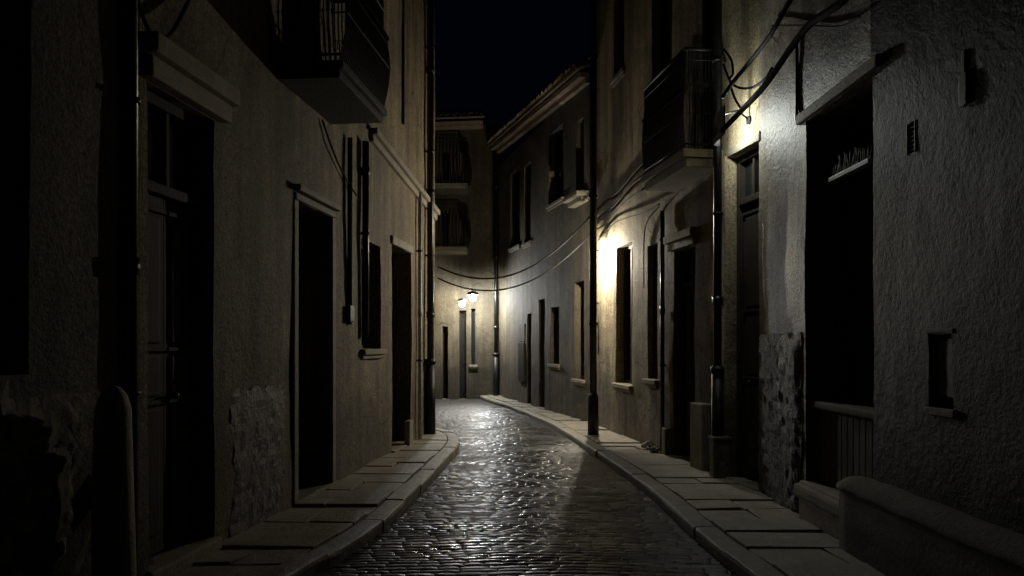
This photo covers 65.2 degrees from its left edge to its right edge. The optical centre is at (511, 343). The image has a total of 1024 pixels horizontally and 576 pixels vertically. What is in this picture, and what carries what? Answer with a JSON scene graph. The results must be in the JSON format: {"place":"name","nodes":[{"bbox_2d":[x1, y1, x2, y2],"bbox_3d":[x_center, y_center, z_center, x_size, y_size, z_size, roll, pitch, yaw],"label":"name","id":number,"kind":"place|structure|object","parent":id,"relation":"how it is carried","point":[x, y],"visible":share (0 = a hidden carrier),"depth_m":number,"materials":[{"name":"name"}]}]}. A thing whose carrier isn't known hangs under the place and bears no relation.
{"place":"outdoors","nodes":[
{"label":"outdoors","id":0,"kind":"place"},
{"bbox_2d":[174,430,446,575],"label":"pavement","id":1,"kind":"structure","parent":0,"point":[275,540],"depth_m":6.68,"materials":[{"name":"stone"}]},
{"bbox_2d":[91,385,136,575],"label":"guard stone","id":2,"kind":"object","parent":1,"relation":"on","point":[113,543],"visible":1,"depth_m":4.12,"materials":[{"name":"grey stone"}]},
{"bbox_2d":[434,108,501,399],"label":"end house","id":3,"kind":"structure","parent":0,"point":[464,225],"depth_m":23.00,"materials":[{"name":"paint"}]},
{"bbox_2d":[443,327,447,397],"bbox_3d":[-1.916,0.538,23.286,0.165,2.084,0.128,0,0,0],"label":"door","id":4,"kind":"structure","parent":3,"relation":"in","point":[445,329],"depth_m":23.25,"materials":[{"name":"brown wood"}]},
{"bbox_2d":[443,154,448,182],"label":"window","id":5,"kind":"structure","parent":3,"relation":"in","point":[444,155],"depth_m":23.27,"materials":[{"name":"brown wood"}]},
{"bbox_2d":[443,214,449,245],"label":"window","id":6,"kind":"structure","parent":3,"relation":"in","point":[447,215],"depth_m":23.27,"materials":[{"name":"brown wood"}]},
{"bbox_2d":[457,298,466,306],"bbox_3d":[-1.387,-1.155,22.534,0.285,0.240,0.952,0,0,0],"label":"end lamp","id":7,"kind":"object","parent":3,"relation":"attached to","point":[462,303],"visible":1,"depth_m":22.14,"materials":[{"name":"glass"}]},
{"bbox_2d":[460,311,465,397],"bbox_3d":[-1.415,0.308,23.286,0.203,2.544,0.128,0,0,0],"label":"door","id":8,"kind":"structure","parent":3,"relation":"in","point":[462,313],"depth_m":23.25,"materials":[{"name":"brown wood"}]},
{"bbox_2d":[466,291,478,300],"bbox_3d":[-1.083,-1.327,22.465,0.361,0.280,1.090,0,0,0],"label":"end lamp","id":9,"kind":"object","parent":3,"relation":"attached to","point":[472,294],"visible":1,"depth_m":22.03,"materials":[{"name":"glass"}]},
{"bbox_2d":[469,309,477,368],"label":"window","id":10,"kind":"structure","parent":3,"relation":"in","point":[473,366],"depth_m":23.26,"materials":[{"name":"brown wood"}]},
{"bbox_2d":[434,0,589,162],"label":"sky","id":11,"kind":"structure","parent":0,"point":[497,56],"materials":[{"name":"black"}]},
{"bbox_2d":[315,399,737,575],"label":"road","id":12,"kind":"structure","parent":0,"point":[508,492],"depth_m":7.15,"materials":[{"name":"grey stone"}]},
{"bbox_2d":[262,428,459,575],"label":"pavement left kerb","id":13,"kind":"structure","parent":12,"relation":"on","point":[390,509],"depth_m":6.54,"materials":[{"name":"stone"}]},
{"bbox_2d":[480,395,784,575],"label":"pavement right kerb","id":14,"kind":"structure","parent":12,"relation":"on","point":[729,553],"depth_m":7.21,"materials":[{"name":"stone"}]},
{"bbox_2d":[488,61,589,420],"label":"tiled roof house","id":15,"kind":"structure","parent":0,"point":[541,353],"depth_m":17.88,"materials":[{"name":"beige paint"}]},
{"bbox_2d":[508,170,520,252],"bbox_3d":[0.149,-3.483,20.873,0.260,2.119,1.218,0,0,-13],"label":"window","id":16,"kind":"structure","parent":15,"relation":"in","point":[517,246],"depth_m":21.30,"materials":[{"name":"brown wood"}]},
{"bbox_2d":[521,166,531,248],"bbox_3d":[0.449,-3.385,19.598,0.260,2.037,0.854,0,0,-13],"label":"window","id":17,"kind":"structure","parent":15,"relation":"in","point":[527,244],"depth_m":19.85,"materials":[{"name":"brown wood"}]},
{"bbox_2d":[547,308,559,369],"bbox_3d":[0.991,-0.120,17.294,0.260,1.344,0.818,0,0,-13],"label":"window","id":18,"kind":"structure","parent":15,"relation":"in","point":[556,366],"depth_m":17.48,"materials":[{"name":"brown wood"}]},
{"bbox_2d":[546,129,563,211],"bbox_3d":[1.009,-3.771,17.215,0.260,1.664,1.235,0,0,-13],"label":"window","id":19,"kind":"structure","parent":15,"relation":"in","point":[558,139],"depth_m":17.56,"materials":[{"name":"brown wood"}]},
{"bbox_2d":[571,282,584,385],"bbox_3d":[1.379,-0.205,15.643,0.260,2.024,0.745,0,0,-13],"label":"window","id":20,"kind":"structure","parent":15,"relation":"in","point":[579,382],"depth_m":15.90,"materials":[{"name":"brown wood"}]},
{"bbox_2d":[580,122,584,189],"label":"window","id":21,"kind":"structure","parent":15,"relation":"in","point":[582,125],"depth_m":15.78,"materials":[{"name":"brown wood"}]},
{"bbox_2d":[487,395,884,575],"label":"pavement","id":22,"kind":"structure","parent":0,"point":[784,540],"depth_m":6.98,"materials":[{"name":"stone"}]},
{"bbox_2d":[588,0,598,434],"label":"utility pole","id":23,"kind":"object","parent":22,"relation":"on","point":[593,414],"visible":0.97,"depth_m":12.85,"materials":[{"name":"metal"}]},
{"bbox_2d":[437,215,589,279],"bbox_3d":[0.095,-1.760,14.033,2.805,1.269,0.030,0,0,-7],"label":"span wire","id":24,"kind":"object","parent":23,"relation":"attached to","point":[562,244],"visible":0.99,"depth_m":14.03,"materials":[{"name":"rubber"}]},
{"bbox_2d":[437,234,589,290],"bbox_3d":[0.098,-1.492,14.072,2.820,1.143,0.027,0,0,-8],"label":"span wire","id":25,"kind":"object","parent":23,"relation":"attached to","point":[579,245],"visible":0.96,"depth_m":14.08,"materials":[{"name":"rubber"}]},
{"bbox_2d":[641,440,659,452],"bbox_3d":[1.942,1.420,11.177,0.233,0.141,0.604,0,0,0],"label":"rubble heap","id":26,"kind":"object","parent":22,"relation":"on","point":[653,446],"visible":1,"depth_m":11.08,"materials":[{"name":"grey stone"}]},
{"bbox_2d":[836,476,1023,575],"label":"wall","id":27,"kind":"structure","parent":22,"relation":"on","point":[887,529],"depth_m":4.69,"materials":[{"name":"grey concrete"}]},
{"bbox_2d":[685,501,758,550],"bbox_3d":[1.251,1.558,12.097,1.671,0.123,22.369,0,0,-7],"label":"pavement right bedding","id":28,"kind":"object","parent":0,"point":[741,509],"visible":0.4,"depth_m":7.19,"materials":[{"name":"grey concrete"}]},
{"bbox_3d":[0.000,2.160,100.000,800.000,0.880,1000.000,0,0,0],"label":"ground","id":29,"kind":"structure","parent":0,"visible":0},
{"bbox_2d":[0,0,121,575],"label":"grey house","id":30,"kind":"structure","parent":29,"relation":"on","point":[60,205],"depth_m":4.03,"materials":[{"name":"paint"}]},
{"bbox_2d":[120,0,439,575],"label":"long house","id":31,"kind":"structure","parent":29,"relation":"on","point":[262,380],"depth_m":6.73,"materials":[{"name":"paint"}]},
{"bbox_2d":[138,0,190,38],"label":"loose cable","id":32,"kind":"object","parent":31,"relation":"attached to","point":[176,24],"visible":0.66,"depth_m":5.07,"materials":[{"name":"rubber"}]},
{"bbox_2d":[147,90,201,555],"bbox_3d":[-2.327,-0.109,5.380,0.133,3.018,0.875,0,0,6],"label":"door","id":33,"kind":"structure","parent":31,"relation":"in","point":[174,136],"depth_m":5.49,"materials":[{"name":"brown wood"}]},
{"bbox_2d":[279,0,299,61],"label":"window","id":34,"kind":"structure","parent":31,"relation":"in","point":[289,1],"depth_m":7.96,"materials":[{"name":"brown wood"}]},
{"bbox_2d":[299,216,303,483],"bbox_3d":[-2.280,0.066,7.941,0.110,2.789,0.976,0,0,6],"label":"door","id":35,"kind":"structure","parent":31,"relation":"in","point":[301,219],"depth_m":8.36,"materials":[{"name":"brown wood"}]},
{"bbox_2d":[321,119,357,196],"bbox_3d":[-1.840,-1.975,8.615,0.032,0.566,1.186,0,0,6],"label":"loose cable","id":36,"kind":"object","parent":31,"relation":"attached to","point":[334,154],"visible":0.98,"depth_m":8.38,"materials":[{"name":"rubber"}]},
{"bbox_2d":[347,137,352,305],"bbox_3d":[-1.810,-1.364,8.930,0.056,1.873,0.053,0,0,22],"label":"vertical cable","id":37,"kind":"object","parent":31,"relation":"attached to","point":[349,220],"visible":0.92,"depth_m":8.91,"materials":[{"name":"rubber"}]},
{"bbox_2d":[345,305,354,324],"bbox_3d":[-1.810,-0.323,8.954,0.080,0.210,0.230,0,0,6],"label":"junction box","id":38,"kind":"object","parent":31,"relation":"attached to","point":[349,314],"visible":1,"depth_m":8.84,"materials":[{"name":"metal"}]},
{"bbox_2d":[360,244,386,358],"bbox_3d":[-1.827,-0.538,9.936,0.310,1.436,1.005,0,0,6],"label":"window","id":39,"kind":"structure","parent":31,"relation":"in","point":[365,353],"depth_m":10.12,"materials":[{"name":"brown wood"}]},
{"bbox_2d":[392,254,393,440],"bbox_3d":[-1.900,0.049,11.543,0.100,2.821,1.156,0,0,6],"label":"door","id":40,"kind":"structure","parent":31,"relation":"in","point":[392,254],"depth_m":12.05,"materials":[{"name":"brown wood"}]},
{"bbox_2d":[597,0,760,490],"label":"building","id":41,"kind":"structure","parent":29,"relation":"on","point":[678,364],"depth_m":10.08,"materials":[{"name":"paint"}]},
{"bbox_2d":[597,302,598,353],"bbox_3d":[1.482,-0.371,14.296,0.186,1.110,0.023,0,0,-9],"label":"wall hook","id":42,"kind":"object","parent":41,"relation":"attached to","point":[598,327],"depth_m":14.30,"materials":[{"name":"metal"}]},
{"bbox_2d":[609,0,625,87],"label":"window","id":43,"kind":"structure","parent":41,"relation":"in","point":[619,75],"depth_m":13.23,"materials":[{"name":"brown wood"}]},
{"bbox_2d":[611,245,632,392],"bbox_3d":[1.852,-0.412,12.811,0.270,2.343,1.031,0,0,-9],"label":"window","id":44,"kind":"structure","parent":41,"relation":"in","point":[628,251],"depth_m":13.16,"materials":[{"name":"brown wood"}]},
{"bbox_2d":[598,203,659,240],"bbox_3d":[1.774,-1.920,12.583,0.026,0.165,3.286,0,0,-8],"label":"thin cable","id":45,"kind":"object","parent":41,"relation":"attached to","point":[628,217],"visible":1,"depth_m":12.32,"materials":[{"name":"rubber"}]},
{"bbox_2d":[641,245,658,388],"bbox_3d":[2.044,-0.396,11.409,0.230,2.036,0.600,0,0,-9],"label":"window","id":46,"kind":"structure","parent":41,"relation":"in","point":[652,383],"depth_m":11.53,"materials":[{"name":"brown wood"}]},
{"bbox_2d":[643,206,659,287],"bbox_3d":[1.968,-1.355,11.330,0.020,1.075,0.752,0,0,-7],"label":"thin cable","id":47,"kind":"object","parent":41,"relation":"attached to","point":[643,245],"visible":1,"depth_m":11.68,"materials":[{"name":"rubber"}]},
{"bbox_2d":[660,0,671,70],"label":"window","id":48,"kind":"structure","parent":41,"relation":"in","point":[665,5],"depth_m":11.37,"materials":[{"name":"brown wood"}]},
{"bbox_2d":[680,247,695,454],"bbox_3d":[2.309,0.123,10.188,0.132,2.675,0.753,0,0,-9],"label":"door","id":49,"kind":"structure","parent":41,"relation":"in","point":[687,257],"depth_m":10.45,"materials":[{"name":"brown wood"}]},
{"bbox_2d":[702,0,712,148],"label":"window","id":50,"kind":"structure","parent":41,"relation":"in","point":[707,5],"depth_m":9.83,"materials":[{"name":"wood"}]},
{"bbox_2d":[713,105,751,145],"bbox_3d":[2.285,-2.251,8.133,0.402,0.362,0.506,0,0,0],"label":"shielded lamp","id":51,"kind":"object","parent":41,"relation":"attached to","point":[718,120],"visible":0.98,"depth_m":8.15,"materials":[{"name":"metal"}]},
{"bbox_2d":[737,147,759,480],"bbox_3d":[2.563,-0.292,8.447,0.132,3.504,0.747,0,0,-9],"label":"door","id":52,"kind":"structure","parent":41,"relation":"in","point":[748,323],"depth_m":8.61,"materials":[{"name":"brown wood"}]},
{"bbox_2d":[758,0,1023,539],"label":"dark grey house","id":53,"kind":"structure","parent":29,"relation":"on","point":[891,248],"depth_m":5.29,"materials":[{"name":"paint"}]},
{"bbox_2d":[723,48,740,108],"bbox_3d":[2.158,-2.584,7.802,0.039,0.719,0.379,0,0,-12],"label":"heavy cable","id":54,"kind":"object","parent":53,"relation":"attached to","point":[731,76],"visible":0.88,"depth_m":7.82,"materials":[{"name":"rubber"}]},
{"bbox_2d":[722,63,772,89],"bbox_3d":[2.154,-2.501,7.247,0.135,0.570,1.424,0,0,0],"label":"heavy cable","id":55,"kind":"object","parent":53,"relation":"attached to","point":[746,88],"visible":0.84,"depth_m":7.51,"materials":[{"name":"rubber"}]},
{"bbox_2d":[721,0,792,98],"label":"heavy cable","id":56,"kind":"object","parent":53,"relation":"attached to","point":[761,46],"visible":1,"depth_m":6.79,"materials":[{"name":"rubber"}]},
{"bbox_2d":[719,0,848,132],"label":"heavy cable","id":57,"kind":"object","parent":53,"relation":"attached to","point":[814,20],"visible":1,"depth_m":6.13,"materials":[{"name":"rubber"}]},
{"bbox_2d":[795,45,798,119],"bbox_3d":[2.486,-2.286,6.981,0.030,0.656,0.055,0,0,23],"label":"thin cable","id":58,"kind":"object","parent":53,"relation":"attached to","point":[797,81],"visible":0.94,"depth_m":6.98,"materials":[{"name":"rubber"}]},
{"bbox_2d":[771,15,860,27],"bbox_3d":[2.483,-2.689,6.672,0.016,0.697,1.889,0,0,-1],"label":"thin cable","id":59,"kind":"object","parent":53,"relation":"attached to","point":[846,24],"visible":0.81,"depth_m":6.31,"materials":[{"name":"rubber"}]},
{"bbox_2d":[810,400,873,489],"bbox_3d":[2.633,0.826,6.245,0.181,0.710,1.280,0,0,0],"label":"railing","id":60,"kind":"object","parent":53,"relation":"in","point":[845,431],"depth_m":6.32,"materials":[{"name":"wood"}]},
{"bbox_2d":[842,102,873,406],"bbox_3d":[2.873,-0.364,6.223,0.110,3.068,1.245,0,0,-1],"label":"door","id":61,"kind":"structure","parent":53,"relation":"in","point":[857,130],"depth_m":6.61,"materials":[{"name":"brown wood"}]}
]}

